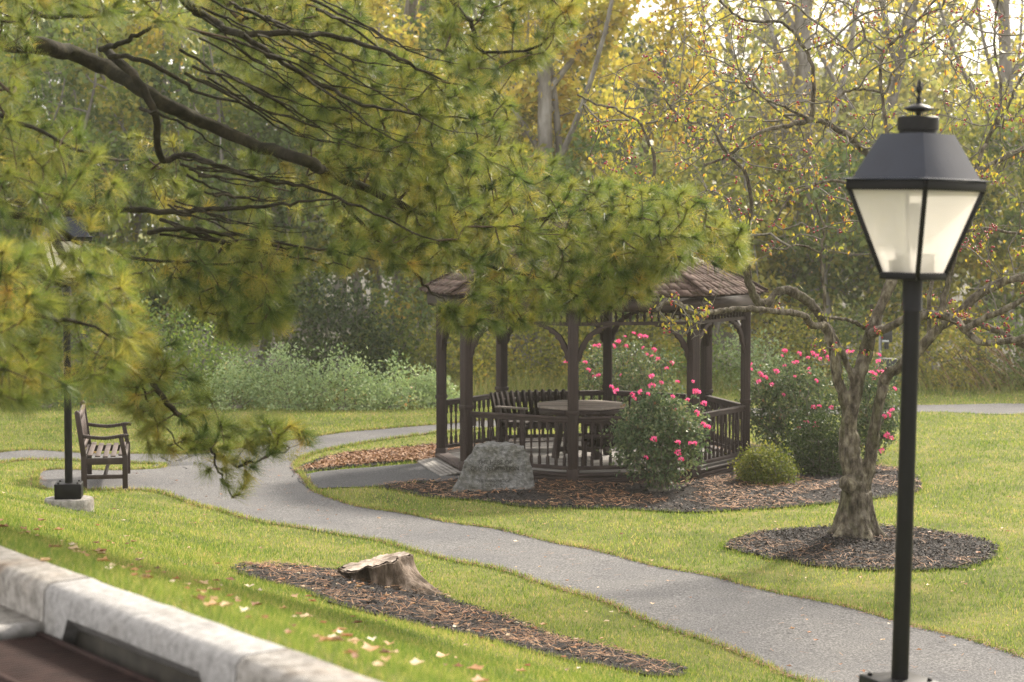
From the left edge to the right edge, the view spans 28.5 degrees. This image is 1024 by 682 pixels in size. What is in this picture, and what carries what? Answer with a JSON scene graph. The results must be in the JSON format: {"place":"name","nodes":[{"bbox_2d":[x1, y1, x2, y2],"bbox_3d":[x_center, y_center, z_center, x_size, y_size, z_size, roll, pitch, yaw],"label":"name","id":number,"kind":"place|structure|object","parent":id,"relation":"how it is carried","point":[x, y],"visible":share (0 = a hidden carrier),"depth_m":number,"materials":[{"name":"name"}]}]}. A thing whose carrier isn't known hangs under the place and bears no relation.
{"place":"outdoors","nodes":[
{"label":"outdoors","id":0,"kind":"place"},
{"bbox_2d":[0,605,41,631],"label":"gutter apron","id":1,"kind":"object","parent":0,"point":[8,615],"visible":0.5,"depth_m":8.16,"materials":[{"name":"concrete"}]},
{"bbox_2d":[0,621,158,681],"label":"storm grate","id":2,"kind":"object","parent":1,"relation":"on","point":[30,651],"visible":1,"depth_m":7.51,"materials":[{"name":"metal"}]},
{"bbox_2d":[305,463,459,487],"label":"approach path","id":3,"kind":"structure","parent":0,"point":[362,477],"depth_m":26.84,"materials":[{"name":"concrete"}]},
{"bbox_2d":[0,231,1023,681],"bbox_3d":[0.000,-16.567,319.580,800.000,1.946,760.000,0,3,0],"label":"ground","id":4,"kind":"structure","parent":0,"point":[668,561],"depth_m":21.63,"materials":[{"name":"green plant"}]},
{"bbox_2d":[0,546,89,631],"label":"kerb stone","id":5,"kind":"object","parent":4,"relation":"on","point":[26,581],"visible":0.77,"depth_m":8.29,"materials":[{"name":"concrete"}]},
{"bbox_2d":[38,208,94,511],"bbox_3d":[-4.738,0.298,21.479,0.524,3.775,0.524,-2,4,-25],"label":"street lamp","id":6,"kind":"object","parent":4,"relation":"on","point":[68,492],"visible":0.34,"depth_m":21.42,"materials":[{"name":"black metal"}]},
{"bbox_2d":[31,367,110,409],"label":"thicket shrub","id":7,"kind":"object","parent":4,"relation":"on","point":[59,400],"visible":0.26,"depth_m":36.75,"materials":[{"name":"green plant"}]},
{"bbox_2d":[24,288,134,397],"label":"thicket shrub","id":8,"kind":"object","parent":4,"relation":"on","point":[59,336],"visible":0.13,"depth_m":39.10,"materials":[{"name":"green plant"}]},
{"bbox_2d":[75,630,200,681],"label":"drain floor","id":9,"kind":"structure","parent":4,"relation":"on","point":[140,664],"depth_m":7.51,"materials":[{"name":"grey concrete"}]},
{"bbox_2d":[80,279,206,400],"bbox_3d":[-6.986,-0.024,38.803,2.398,2.350,2.291,3,5,42],"label":"thicket shrub","id":10,"kind":"object","parent":4,"relation":"on","point":[160,325],"visible":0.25,"depth_m":38.66,"materials":[{"name":"green plant"}]},
{"bbox_2d":[44,578,287,681],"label":"drain kerb","id":11,"kind":"structure","parent":4,"relation":"on","point":[204,650],"depth_m":7.36,"materials":[{"name":"concrete"}]},
{"bbox_2d":[107,377,231,407],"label":"thicket shrub","id":12,"kind":"object","parent":4,"relation":"on","point":[186,392],"visible":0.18,"depth_m":36.75,"materials":[{"name":"green plant"}]},
{"bbox_2d":[151,309,273,403],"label":"thicket shrub","id":13,"kind":"object","parent":4,"relation":"on","point":[210,364],"visible":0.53,"depth_m":37.93,"materials":[{"name":"green plant"}]},
{"bbox_2d":[194,346,279,410],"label":"pale shrub","id":14,"kind":"object","parent":4,"relation":"on","point":[223,386],"visible":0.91,"depth_m":36.82,"materials":[{"name":"green plant"}]},
{"bbox_2d":[228,326,347,410],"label":"pale shrub","id":15,"kind":"object","parent":4,"relation":"on","point":[287,397],"visible":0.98,"depth_m":36.49,"materials":[{"name":"green plant"}]},
{"bbox_2d":[237,649,380,681],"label":"kerb stone","id":16,"kind":"object","parent":4,"relation":"on","point":[287,665],"visible":1,"depth_m":6.56,"materials":[{"name":"concrete"}]},
{"bbox_2d":[281,342,393,410],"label":"pale shrub","id":17,"kind":"object","parent":4,"relation":"on","point":[357,381],"visible":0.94,"depth_m":36.51,"materials":[{"name":"green plant"}]},
{"bbox_2d":[265,245,423,390],"bbox_3d":[-3.390,-0.451,40.505,3.189,2.975,2.325,0,3,0],"label":"dark bush","id":18,"kind":"object","parent":4,"relation":"on","point":[355,326],"visible":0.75,"depth_m":40.39,"materials":[{"name":"green plant"}]},
{"bbox_2d":[0,0,759,506],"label":"pine tree","id":19,"kind":"object","parent":4,"relation":"on","point":[638,244],"visible":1,"depth_m":12.65,"materials":[{"name":"green plant"}]},
{"bbox_2d":[338,350,435,410],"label":"pale shrub","id":20,"kind":"object","parent":4,"relation":"on","point":[391,387],"visible":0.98,"depth_m":36.59,"materials":[{"name":"green plant"}]},
{"bbox_2d":[336,264,453,384],"bbox_3d":[-2.289,-0.439,41.561,2.519,2.808,2.073,3,5,41],"label":"dark bush","id":21,"kind":"object","parent":4,"relation":"on","point":[421,316],"visible":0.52,"depth_m":41.46,"materials":[{"name":"green plant"}]},
{"bbox_2d":[392,364,459,405],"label":"pale shrub","id":22,"kind":"object","parent":4,"relation":"on","point":[449,393],"visible":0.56,"depth_m":36.93,"materials":[{"name":"green plant"}]},
{"bbox_2d":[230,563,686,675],"bbox_3d":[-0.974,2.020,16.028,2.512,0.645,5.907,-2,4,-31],"label":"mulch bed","id":23,"kind":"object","parent":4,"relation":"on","point":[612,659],"visible":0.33,"depth_m":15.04,"materials":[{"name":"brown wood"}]},
{"bbox_2d":[328,551,442,594],"bbox_3d":[-1.137,2.066,17.896,1.368,0.389,0.694,1,3,12],"label":"tree stump","id":24,"kind":"object","parent":23,"relation":"on","point":[398,569],"visible":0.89,"depth_m":17.67,"materials":[{"name":"brown wood"}]},
{"bbox_2d":[393,307,537,391],"bbox_3d":[-0.942,-0.008,40.578,2.932,2.066,2.146,0,3,0],"label":"woodland shrub","id":25,"kind":"object","parent":4,"relation":"on","point":[453,357],"visible":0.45,"depth_m":40.50,"materials":[{"name":"green plant"}]},
{"bbox_2d":[0,433,1010,681],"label":"fallen leaves","id":26,"kind":"object","parent":4,"relation":"on","point":[332,637],"visible":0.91,"depth_m":10.42,"materials":[{"name":"brown plant"}]},
{"bbox_2d":[0,421,1023,681],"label":"pine straw","id":27,"kind":"object","parent":4,"relation":"on","point":[392,453],"visible":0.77,"depth_m":23.60,"materials":[{"name":"brown plant"}]},
{"bbox_2d":[46,358,1023,405],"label":"tall grass","id":28,"kind":"structure","parent":4,"relation":"on","point":[531,386],"depth_m":39.87,"materials":[{"name":"green plant"}]},
{"bbox_2d":[528,312,644,386],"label":"woodland shrub","id":29,"kind":"object","parent":4,"relation":"on","point":[563,366],"visible":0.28,"depth_m":41.37,"materials":[{"name":"green plant"}]},
{"bbox_2d":[234,437,997,673],"bbox_3d":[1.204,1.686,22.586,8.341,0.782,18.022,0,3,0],"label":"bark mulch","id":30,"kind":"object","parent":4,"relation":"on","point":[753,545],"visible":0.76,"depth_m":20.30,"materials":[{"name":"brown wood"}]},
{"bbox_2d":[451,441,534,491],"bbox_3d":[-0.236,1.609,25.584,1.073,0.671,0.564,0,3,0],"label":"boulder","id":31,"kind":"object","parent":30,"relation":"on","point":[489,465],"visible":0.95,"depth_m":25.37,"materials":[{"name":"grey stone"}]},
{"bbox_2d":[416,175,768,482],"bbox_3d":[1.110,-0.286,28.032,4.536,4.040,4.536,2,4,31],"label":"gazebo","id":32,"kind":"object","parent":30,"relation":"on","point":[694,287],"visible":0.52,"depth_m":26.82,"materials":[{"name":"brown wood"}]},
{"bbox_2d":[490,389,579,448],"bbox_3d":[0.406,1.136,29.052,1.440,0.820,0.765,-2,4,-24],"label":"curved bench","id":33,"kind":"object","parent":32,"relation":"on","point":[496,401],"visible":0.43,"depth_m":29.16,"materials":[{"name":"brown wood"}]},
{"bbox_2d":[537,400,625,459],"bbox_3d":[0.963,1.243,28.023,1.220,0.741,1.213,0,3,0],"label":"octagonal table","id":34,"kind":"object","parent":32,"relation":"on","point":[595,408],"visible":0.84,"depth_m":27.75,"materials":[{"name":"brown wood"}]},
{"bbox_2d":[582,414,654,465],"bbox_3d":[1.389,1.305,27.178,1.147,0.705,0.720,-1,4,-20],"label":"curved bench","id":35,"kind":"object","parent":32,"relation":"on","point":[596,440],"visible":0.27,"depth_m":26.85,"materials":[{"name":"brown wood"}]},
{"bbox_2d":[563,331,686,429],"bbox_3d":[1.812,0.702,31.372,2.064,1.779,1.336,0,3,0],"label":"rose bush","id":36,"kind":"object","parent":30,"relation":"on","point":[625,385],"visible":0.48,"depth_m":31.24,"materials":[{"name":"green plant"}]},
{"bbox_2d":[596,373,719,491],"bbox_3d":[1.828,1.156,25.239,1.567,1.580,1.326,0,3,0],"label":"rose bush","id":37,"kind":"object","parent":30,"relation":"on","point":[670,452],"visible":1,"depth_m":25.09,"materials":[{"name":"green plant"}]},
{"bbox_2d":[727,437,804,485],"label":"boxwood shrub","id":38,"kind":"object","parent":30,"relation":"on","point":[764,465],"visible":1,"depth_m":26.00,"materials":[{"name":"green plant"}]},
{"bbox_2d":[731,344,840,456],"bbox_3d":[3.881,0.894,28.780,1.720,1.689,1.235,0,3,0],"label":"rose bush","id":39,"kind":"object","parent":30,"relation":"on","point":[780,394],"visible":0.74,"depth_m":28.63,"materials":[{"name":"green plant"}]},
{"bbox_2d":[767,402,879,476],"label":"dark shrub","id":40,"kind":"object","parent":30,"relation":"on","point":[822,443],"visible":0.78,"depth_m":27.11,"materials":[{"name":"green plant"}]},
{"bbox_2d":[586,312,686,381],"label":"woodland shrub","id":41,"kind":"object","parent":4,"relation":"on","point":[662,342],"visible":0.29,"depth_m":41.83,"materials":[{"name":"green plant"}]},
{"bbox_2d":[712,318,794,388],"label":"woodland shrub","id":42,"kind":"object","parent":4,"relation":"on","point":[738,362],"visible":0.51,"depth_m":40.69,"materials":[{"name":"green plant"}]},
{"bbox_2d":[724,526,998,569],"bbox_3d":[3.627,2.097,20.623,2.865,0.128,2.265,0,3,0],"label":"mulch bed","id":43,"kind":"object","parent":4,"relation":"on","point":[861,542],"visible":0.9,"depth_m":20.61,"materials":[{"name":"brown wood"}]},
{"bbox_2d":[575,0,1023,540],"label":"crabapple tree","id":44,"kind":"object","parent":43,"relation":"on","point":[855,514],"visible":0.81,"depth_m":20.83,"materials":[{"name":"yellow plant"}]},
{"bbox_2d":[824,349,900,461],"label":"rose bush","id":45,"kind":"object","parent":4,"relation":"on","point":[865,407],"visible":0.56,"depth_m":28.48,"materials":[{"name":"green plant"}]},
{"bbox_2d":[839,78,993,681],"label":"street lamp","id":46,"kind":"object","parent":4,"relation":"on","point":[916,187],"visible":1,"depth_m":9.42,"materials":[{"name":"black metal"}]},
{"bbox_2d":[918,339,1023,392],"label":"dry brush","id":47,"kind":"object","parent":4,"relation":"on","point":[988,360],"visible":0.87,"depth_m":39.97,"materials":[{"name":"green plant"}]},
{"bbox_2d":[0,420,1023,681],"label":"asphalt path","id":48,"kind":"structure","parent":0,"point":[834,638],"depth_m":18.85,"materials":[{"name":"grey asphalt"}]},
{"bbox_2d":[74,400,130,488],"bbox_3d":[-5.210,1.302,25.752,0.661,0.985,1.560,-1,3,-9],"label":"garden bench","id":49,"kind":"object","parent":48,"relation":"on","point":[85,437],"visible":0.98,"depth_m":25.05,"materials":[{"name":"brown wood"}]},
{"bbox_2d":[0,269,1023,387],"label":"forest floor","id":50,"kind":"structure","parent":0,"point":[731,336],"depth_m":55.68,"materials":[{"name":"green plant"}]},
{"bbox_2d":[0,1,98,292],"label":"tree","id":51,"kind":"object","parent":50,"relation":"on","point":[41,92],"visible":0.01,"depth_m":78.05,"materials":[{"name":"green plant"}]},
{"bbox_2d":[0,0,112,343],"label":"woodland tree","id":52,"kind":"object","parent":50,"relation":"on","point":[54,37],"visible":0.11,"depth_m":45.15,"materials":[{"name":"green plant"}]},
{"bbox_2d":[0,4,174,372],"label":"woodland tree","id":53,"kind":"object","parent":50,"relation":"on","point":[115,147],"visible":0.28,"depth_m":43.03,"materials":[{"name":"green plant"}]},
{"bbox_2d":[3,0,201,285],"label":"tree","id":54,"kind":"object","parent":50,"relation":"on","point":[50,85],"visible":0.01,"depth_m":71.62,"materials":[{"name":"green plant"}]},
{"bbox_2d":[44,0,212,312],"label":"tree","id":55,"kind":"object","parent":50,"relation":"on","point":[144,219],"visible":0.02,"depth_m":73.35,"materials":[{"name":"green plant"}]},
{"bbox_2d":[43,0,227,362],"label":"woodland tree","id":56,"kind":"object","parent":50,"relation":"on","point":[122,126],"visible":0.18,"depth_m":45.23,"materials":[{"name":"green plant"}]},
{"bbox_2d":[46,0,252,259],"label":"bare tree","id":57,"kind":"object","parent":50,"relation":"on","point":[115,139],"visible":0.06,"depth_m":47.34,"materials":[{"name":"green plant"}]},
{"bbox_2d":[107,0,297,372],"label":"woodland tree","id":58,"kind":"object","parent":50,"relation":"on","point":[183,92],"visible":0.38,"depth_m":43.70,"materials":[{"name":"green plant"}]},
{"bbox_2d":[112,0,306,350],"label":"bare tree","id":59,"kind":"object","parent":50,"relation":"on","point":[189,50],"visible":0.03,"depth_m":51.68,"materials":[{"name":"green plant"}]},
{"bbox_2d":[172,1,342,364],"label":"woodland tree","id":60,"kind":"object","parent":50,"relation":"on","point":[235,118],"visible":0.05,"depth_m":46.38,"materials":[{"name":"green plant"}]},
{"bbox_2d":[207,62,393,374],"bbox_3d":[-4.520,-2.647,43.946,4.322,7.292,4.072,2,4,34],"label":"woodland tree","id":61,"kind":"object","parent":50,"relation":"on","point":[280,137],"visible":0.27,"depth_m":43.52,"materials":[{"name":"green plant"}]},
{"bbox_2d":[189,0,439,322],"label":"tree","id":62,"kind":"object","parent":50,"relation":"on","point":[367,276],"visible":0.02,"depth_m":66.57,"materials":[{"name":"green plant"}]},
{"bbox_2d":[226,0,432,362],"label":"yellow tree","id":63,"kind":"object","parent":50,"relation":"on","point":[377,3],"visible":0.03,"depth_m":46.95,"materials":[{"name":"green plant"}]},
{"bbox_2d":[282,5,449,368],"bbox_3d":[-2.971,-3.392,45.411,4.565,8.598,4.202,-1,3,-13],"label":"woodland tree","id":64,"kind":"object","parent":50,"relation":"on","point":[405,42],"visible":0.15,"depth_m":45.23,"materials":[{"name":"green plant"}]},
{"bbox_2d":[318,0,535,356],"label":"tree","id":65,"kind":"object","parent":50,"relation":"on","point":[408,9],"visible":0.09,"depth_m":49.76,"materials":[{"name":"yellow plant"}]},
{"bbox_2d":[350,0,515,365],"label":"woodland tree","id":66,"kind":"object","parent":50,"relation":"on","point":[427,39],"visible":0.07,"depth_m":46.57,"materials":[{"name":"green plant"}]},
{"bbox_2d":[371,77,562,370],"bbox_3d":[-0.972,-2.404,44.274,4.282,6.834,4.076,-2,4,-29],"label":"woodland tree","id":67,"kind":"object","parent":50,"relation":"on","point":[516,129],"visible":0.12,"depth_m":44.35,"materials":[{"name":"green plant"}]},
{"bbox_2d":[447,0,593,352],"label":"yellow tree","id":68,"kind":"object","parent":50,"relation":"on","point":[509,47],"visible":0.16,"depth_m":50.18,"materials":[{"name":"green plant"}]},
{"bbox_2d":[458,312,591,387],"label":"woodland shrub","id":69,"kind":"object","parent":50,"relation":"on","point":[537,345],"visible":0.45,"depth_m":41.36,"materials":[{"name":"green plant"}]},
{"bbox_2d":[445,66,621,364],"bbox_3d":[0.466,-2.907,46.321,4.512,7.544,4.410,0,3,0],"label":"woodland tree","id":70,"kind":"object","parent":50,"relation":"on","point":[529,116],"visible":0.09,"depth_m":45.75,"materials":[{"name":"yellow plant"}]},
{"bbox_2d":[446,0,622,369],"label":"bare tree","id":71,"kind":"object","parent":50,"relation":"on","point":[544,110],"visible":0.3,"depth_m":44.93,"materials":[{"name":"grey plant"}]},
{"bbox_2d":[501,0,654,367],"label":"yellow tree","id":72,"kind":"object","parent":50,"relation":"on","point":[619,20],"visible":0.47,"depth_m":45.00,"materials":[{"name":"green plant"}]},
{"bbox_2d":[451,0,715,170],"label":"tree","id":73,"kind":"object","parent":50,"relation":"on","point":[650,95],"visible":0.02,"depth_m":60.93,"materials":[{"name":"yellow plant"}]},
{"bbox_2d":[519,119,670,366],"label":"woodland tree","id":74,"kind":"object","parent":50,"relation":"on","point":[575,165],"visible":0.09,"depth_m":43.90,"materials":[{"name":"yellow plant"}]},
{"bbox_2d":[569,17,709,338],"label":"tree","id":75,"kind":"object","parent":50,"relation":"on","point":[626,54],"visible":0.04,"depth_m":56.58,"materials":[{"name":"green plant"}]},
{"bbox_2d":[596,128,726,361],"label":"woodland tree","id":76,"kind":"object","parent":50,"relation":"on","point":[636,152],"visible":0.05,"depth_m":45.53,"materials":[{"name":"yellow plant"}]},
{"bbox_2d":[578,0,747,351],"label":"yellow tree","id":77,"kind":"object","parent":50,"relation":"on","point":[635,72],"visible":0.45,"depth_m":49.61,"materials":[{"name":"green plant"}]},
{"bbox_2d":[654,323,760,390],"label":"woodland shrub","id":78,"kind":"object","parent":50,"relation":"on","point":[715,358],"visible":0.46,"depth_m":41.01,"materials":[{"name":"green plant"}]},
{"bbox_2d":[639,40,782,333],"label":"tree","id":79,"kind":"object","parent":50,"relation":"on","point":[724,161],"visible":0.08,"depth_m":59.34,"materials":[{"name":"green plant"}]},
{"bbox_2d":[630,125,817,369],"bbox_3d":[4.485,-1.878,44.289,4.188,5.778,4.240,-1,3,-13],"label":"woodland tree","id":80,"kind":"object","parent":50,"relation":"on","point":[734,193],"visible":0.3,"depth_m":44.09,"materials":[{"name":"yellow plant"}]},
{"bbox_2d":[640,0,841,317],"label":"tree","id":81,"kind":"object","parent":50,"relation":"on","point":[753,49],"visible":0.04,"depth_m":67.02,"materials":[{"name":"yellow plant"}]},
{"bbox_2d":[677,0,833,171],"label":"bare tree","id":82,"kind":"object","parent":50,"relation":"on","point":[729,35],"visible":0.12,"depth_m":69.50,"materials":[{"name":"yellow plant"}]},
{"bbox_2d":[695,23,834,341],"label":"yellow tree","id":83,"kind":"object","parent":50,"relation":"on","point":[784,133],"visible":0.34,"depth_m":46.59,"materials":[{"name":"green plant"}]},
{"bbox_2d":[695,108,849,365],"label":"woodland tree","id":84,"kind":"object","parent":50,"relation":"on","point":[789,179],"visible":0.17,"depth_m":46.05,"materials":[{"name":"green plant"}]},
{"bbox_2d":[729,300,859,387],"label":"woodland shrub","id":85,"kind":"object","parent":50,"relation":"on","point":[799,341],"visible":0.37,"depth_m":41.99,"materials":[{"name":"green plant"}]},
{"bbox_2d":[692,0,923,362],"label":"bare tree","id":86,"kind":"object","parent":50,"relation":"on","point":[799,17],"visible":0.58,"depth_m":47.41,"materials":[{"name":"brown plant"}]},
{"bbox_2d":[719,0,934,304],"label":"bare tree","id":87,"kind":"object","parent":50,"relation":"on","point":[831,65],"visible":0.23,"depth_m":61.60,"materials":[{"name":"yellow plant"}]},
{"bbox_2d":[739,134,932,369],"bbox_3d":[7.124,-1.822,44.514,4.431,5.623,4.019,0,3,0],"label":"woodland tree","id":88,"kind":"object","parent":50,"relation":"on","point":[853,265],"visible":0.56,"depth_m":44.29,"materials":[{"name":"green plant"}]},
{"bbox_2d":[718,9,981,328],"bbox_3d":[10.706,-5.392,62.534,8.356,10.591,7.321,3,4,37],"label":"tree","id":89,"kind":"object","parent":50,"relation":"on","point":[825,85],"visible":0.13,"depth_m":61.53,"materials":[{"name":"yellow plant"}]},
{"bbox_2d":[779,280,924,381],"bbox_3d":[7.189,-0.184,42.493,3.119,2.240,2.052,0,3,0],"label":"woodland shrub","id":90,"kind":"object","parent":50,"relation":"on","point":[841,336],"visible":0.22,"depth_m":42.45,"materials":[{"name":"green plant"}]},
{"bbox_2d":[766,0,963,324],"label":"bare tree","id":91,"kind":"object","parent":50,"relation":"on","point":[892,100],"visible":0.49,"depth_m":57.43,"materials":[{"name":"brown plant"}]},
{"bbox_2d":[787,93,989,351],"bbox_3d":[8.703,-2.418,46.191,4.787,6.593,3.853,2,4,34],"label":"woodland tree","id":92,"kind":"object","parent":50,"relation":"on","point":[879,129],"visible":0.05,"depth_m":46.23,"materials":[{"name":"yellow plant"}]},
{"bbox_2d":[841,322,967,389],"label":"woodland shrub","id":93,"kind":"object","parent":50,"relation":"on","point":[891,345],"visible":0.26,"depth_m":41.12,"materials":[{"name":"green plant"}]},
{"bbox_2d":[812,0,1016,323],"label":"bare tree","id":94,"kind":"object","parent":50,"relation":"on","point":[954,41],"visible":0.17,"depth_m":65.26,"materials":[{"name":"yellow plant"}]},
{"bbox_2d":[822,0,1020,303],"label":"tree","id":95,"kind":"object","parent":50,"relation":"on","point":[967,40],"visible":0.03,"depth_m":70.03,"materials":[{"name":"yellow plant"}]},
{"bbox_2d":[833,102,1023,371],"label":"woodland tree","id":96,"kind":"object","parent":50,"relation":"on","point":[1004,262],"visible":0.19,"depth_m":44.12,"materials":[{"name":"yellow plant"}]},
{"bbox_2d":[863,56,1023,311],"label":"tree","id":97,"kind":"object","parent":50,"relation":"on","point":[982,69],"visible":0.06,"depth_m":68.75,"materials":[{"name":"yellow plant"}]},
{"bbox_2d":[875,0,1023,350],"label":"bare tree","id":98,"kind":"object","parent":50,"relation":"on","point":[1004,60],"visible":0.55,"depth_m":51.65,"materials":[{"name":"brown plant"}]},
{"bbox_2d":[899,296,1010,390],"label":"woodland shrub","id":99,"kind":"object","parent":50,"relation":"on","point":[942,353],"visible":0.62,"depth_m":40.71,"materials":[{"name":"green plant"}]},
{"bbox_2d":[921,0,1023,333],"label":"bare tree","id":100,"kind":"object","parent":50,"relation":"on","point":[986,50],"visible":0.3,"depth_m":59.31,"materials":[{"name":"brown plant"}]},
{"bbox_2d":[925,65,1023,364],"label":"woodland tree","id":101,"kind":"object","parent":50,"relation":"on","point":[987,94],"visible":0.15,"depth_m":45.59,"materials":[{"name":"yellow plant"}]},
{"bbox_2d":[937,303,1023,389],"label":"woodland shrub","id":102,"kind":"object","parent":50,"relation":"on","point":[1018,333],"visible":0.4,"depth_m":41.07,"materials":[{"name":"green plant"}]},
{"bbox_2d":[957,64,1023,355],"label":"woodland tree","id":103,"kind":"object","parent":50,"relation":"on","point":[1011,213],"visible":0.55,"depth_m":44.29,"materials":[{"name":"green plant"}]},
{"bbox_2d":[3,0,1023,226],"label":"sky","id":104,"kind":"structure","parent":0,"point":[1017,11],"materials":[{"name":"white"}]},
{"bbox_2d":[731,403,1023,415],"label":"path","id":105,"kind":"structure","parent":0,"point":[1003,408],"depth_m":36.55,"materials":[{"name":"concrete"}]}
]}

